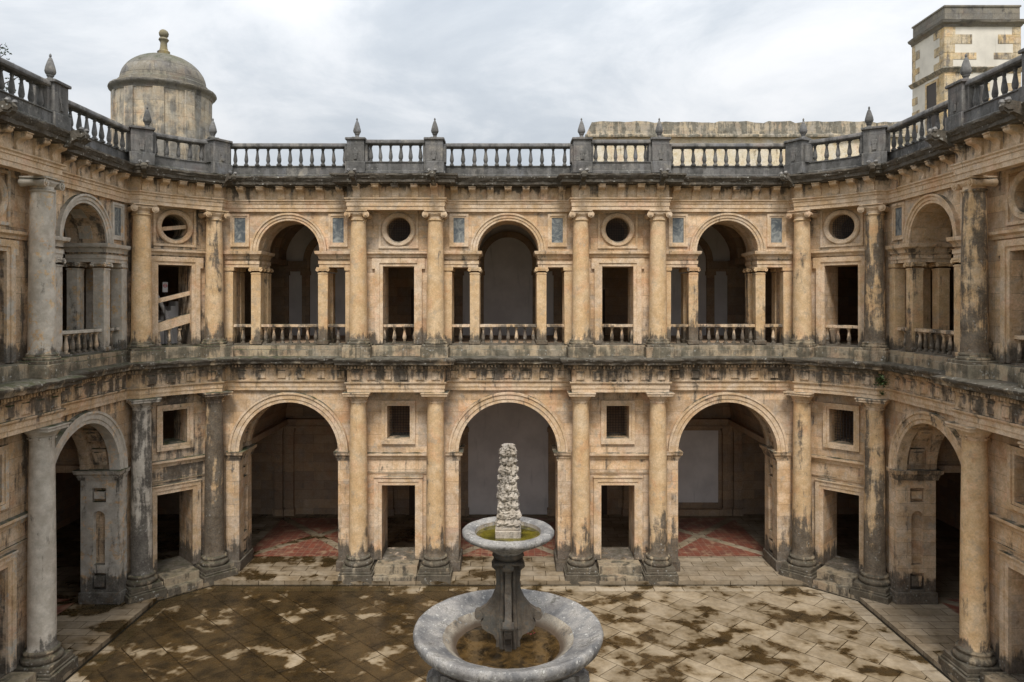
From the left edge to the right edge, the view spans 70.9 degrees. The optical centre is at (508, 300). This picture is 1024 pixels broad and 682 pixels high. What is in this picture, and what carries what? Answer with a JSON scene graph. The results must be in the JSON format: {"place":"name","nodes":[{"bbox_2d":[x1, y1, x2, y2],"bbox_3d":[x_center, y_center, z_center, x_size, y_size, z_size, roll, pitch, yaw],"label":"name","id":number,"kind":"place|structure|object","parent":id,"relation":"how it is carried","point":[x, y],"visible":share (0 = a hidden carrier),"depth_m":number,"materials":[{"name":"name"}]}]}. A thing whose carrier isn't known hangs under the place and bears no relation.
{"place":"outdoors","nodes":[
{"label":"outdoors","id":0,"kind":"place"},
{"bbox_2d":[84,591,931,681],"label":"courtyard","id":1,"kind":"structure","parent":0,"point":[367,636],"depth_m":22.95,"materials":[{"name":"beige stone"}]},
{"bbox_2d":[62,585,953,681],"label":"gutter","id":2,"kind":"object","parent":1,"relation":"on","point":[861,603],"visible":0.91,"depth_m":27.35,"materials":[{"name":"black stone"}]},
{"bbox_2d":[413,443,603,681],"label":"fountain","id":3,"kind":"object","parent":1,"relation":"on","point":[507,612],"visible":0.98,"depth_m":14.60,"materials":[{"name":"stone"}]},
{"bbox_2d":[456,626,559,668],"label":"water","id":4,"kind":"structure","parent":3,"relation":"in","point":[477,646],"depth_m":14.54,"materials":[{"name":"brown liquid"}]},
{"bbox_2d":[476,525,539,541],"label":"water","id":5,"kind":"structure","parent":3,"relation":"in","point":[488,532],"depth_m":14.73,"materials":[{"name":"green liquid"}]},
{"bbox_2d":[56,514,959,681],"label":"gallery floor","id":6,"kind":"structure","parent":0,"point":[86,632],"depth_m":28.31,"materials":[{"name":"beige stone"}]},
{"bbox_2d":[57,599,74,614],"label":"tile floor","id":7,"kind":"structure","parent":6,"relation":"on","point":[60,609],"depth_m":25.15,"materials":[{"name":"red tile"}]},
{"bbox_2d":[253,518,762,555],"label":"tile floor","id":8,"kind":"structure","parent":6,"relation":"on","point":[283,531],"depth_m":31.93,"materials":[{"name":"red tile"}]},
{"bbox_2d":[941,599,958,613],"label":"tile floor","id":9,"kind":"structure","parent":6,"relation":"on","point":[954,608],"depth_m":25.15,"materials":[{"name":"red tile"}]},
{"bbox_2d":[66,586,950,681],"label":"border paving","id":10,"kind":"structure","parent":0,"point":[884,631],"depth_m":26.62,"materials":[{"name":"beige stone"}]},
{"bbox_2d":[0,0,1023,165],"label":"sky","id":11,"kind":"structure","parent":0,"point":[277,71],"materials":[{"name":"grey"}]},
{"bbox_2d":[585,121,911,165],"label":"church wall","id":12,"kind":"structure","parent":0,"point":[734,132],"depth_m":49.40,"materials":[{"name":"beige stone"}]},
{"bbox_2d":[907,5,1023,140],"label":"square tower","id":13,"kind":"structure","parent":0,"point":[947,38],"depth_m":37.00,"materials":[{"name":"paint"}]},
{"bbox_2d":[925,78,937,135],"bbox_3d":[22.417,-10.210,38.059,0.080,2.727,1.125,0,0,0],"label":"tower window","id":14,"kind":"structure","parent":13,"relation":"in","point":[931,89],"depth_m":38.08,"materials":[{"name":"beige stone"}]},
{"label":"ground","id":15,"kind":"structure","parent":0,"visible":0},
{"bbox_2d":[0,43,19,92],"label":"tree","id":16,"kind":"object","parent":15,"relation":"on","point":[7,82],"visible":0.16,"depth_m":31.02,"materials":[{"name":"green plant"}]},
{"bbox_2d":[0,54,137,681],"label":"cloister wing","id":17,"kind":"structure","parent":15,"relation":"on","point":[65,407],"depth_m":20.59,"materials":[{"name":"beige stone"}]},
{"bbox_2d":[0,444,8,510],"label":"window","id":18,"kind":"structure","parent":17,"relation":"in","point":[4,449],"depth_m":19.63,"materials":[{"name":"stone"}]},
{"bbox_2d":[124,107,237,604],"bbox_3d":[-13.095,1.893,27.824,4.234,17.925,5.019,0,0,45],"label":"cloister corner","id":19,"kind":"object","parent":15,"relation":"on","point":[181,372],"visible":0.96,"depth_m":27.41,"materials":[{"name":"stone"}]},
{"bbox_2d":[162,282,167,343],"bbox_3d":[-13.491,0.505,28.284,0.200,2.450,0.048,0,0,-45],"label":"sign","id":20,"kind":"object","parent":19,"relation":"on","point":[164,287],"visible":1,"depth_m":28.29,"materials":[{"name":"grey metal"}]},
{"bbox_2d":[156,402,192,451],"bbox_3d":[-12.719,4.825,27.468,1.342,1.731,0.115,0,0,-45],"label":"window","id":21,"kind":"structure","parent":19,"relation":"in","point":[160,447],"depth_m":27.37,"materials":[{"name":"stone"}]},
{"bbox_2d":[55,118,960,583],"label":"cloister wing","id":22,"kind":"structure","parent":15,"relation":"on","point":[425,336],"depth_m":28.49,"materials":[{"name":"beige stone"}]},
{"bbox_2d":[108,29,216,160],"bbox_3d":[-14.219,-7.975,29.695,4.066,6.410,4.069,0,0,0],"label":"stair turret","id":23,"kind":"object","parent":22,"relation":"on","point":[175,95],"visible":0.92,"depth_m":28.25,"materials":[{"name":"stone"}]},
{"bbox_2d":[381,400,415,443],"bbox_3d":[-4.345,4.825,28.764,1.343,1.733,0.612,0,0,0],"label":"window","id":24,"kind":"structure","parent":22,"relation":"in","point":[384,403],"depth_m":28.46,"materials":[{"name":"stone"}]},
{"bbox_2d":[406,485,414,514],"bbox_3d":[-4.345,9.330,35.920,1.800,2.760,0.160,0,0,0],"label":"doorway","id":25,"kind":"structure","parent":22,"relation":"in","point":[410,489],"depth_m":35.97,"materials":[{"name":"stone"}]},
{"bbox_2d":[408,286,413,334],"bbox_3d":[-4.345,0.520,35.955,1.320,2.460,0.090,0,0,0],"label":"doorway","id":26,"kind":"structure","parent":22,"relation":"in","point":[410,288],"depth_m":35.91,"materials":[{"name":"stone"}]},
{"bbox_2d":[602,286,607,334],"bbox_3d":[4.345,0.520,35.955,1.320,2.460,0.090,0,0,0],"label":"doorway","id":27,"kind":"structure","parent":22,"relation":"in","point":[604,288],"depth_m":35.91,"materials":[{"name":"stone"}]},
{"bbox_2d":[601,485,609,514],"bbox_3d":[4.345,9.330,35.920,1.800,2.760,0.160,0,0,0],"label":"doorway","id":28,"kind":"structure","parent":22,"relation":"in","point":[605,489],"depth_m":35.97,"materials":[{"name":"stone"}]},
{"bbox_2d":[601,400,634,443],"bbox_3d":[4.344,4.825,28.764,1.344,1.732,0.611,0,0,0],"label":"window","id":29,"kind":"structure","parent":22,"relation":"in","point":[605,404],"depth_m":28.50,"materials":[{"name":"stone"}]},
{"bbox_2d":[778,107,891,604],"bbox_3d":[12.615,1.893,27.386,5.019,17.925,2.934,0,0,45],"label":"cloister corner","id":30,"kind":"object","parent":15,"relation":"on","point":[832,378],"visible":0.94,"depth_m":27.39,"materials":[{"name":"stone"}]},
{"bbox_2d":[823,402,859,451],"bbox_3d":[12.894,4.825,27.645,0.612,1.731,1.342,0,0,-45],"label":"window","id":31,"kind":"structure","parent":30,"relation":"in","point":[855,409],"depth_m":27.67,"materials":[{"name":"stone"}]},
{"bbox_2d":[874,374,889,387],"bbox_3d":[12.966,2.792,24.926,0.584,0.509,0.509,0,0,32],"label":"wall plant","id":32,"kind":"object","parent":30,"relation":"attached to","point":[881,381],"depth_m":24.89,"materials":[{"name":"green plant"}]},
{"bbox_2d":[878,48,1023,681],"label":"cloister wing","id":33,"kind":"structure","parent":15,"relation":"on","point":[956,185],"depth_m":20.50,"materials":[{"name":"beige stone"}]},
{"bbox_2d":[1007,444,1023,513],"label":"window","id":34,"kind":"structure","parent":33,"relation":"in","point":[1012,451],"depth_m":19.58,"materials":[{"name":"stone"}]}
]}

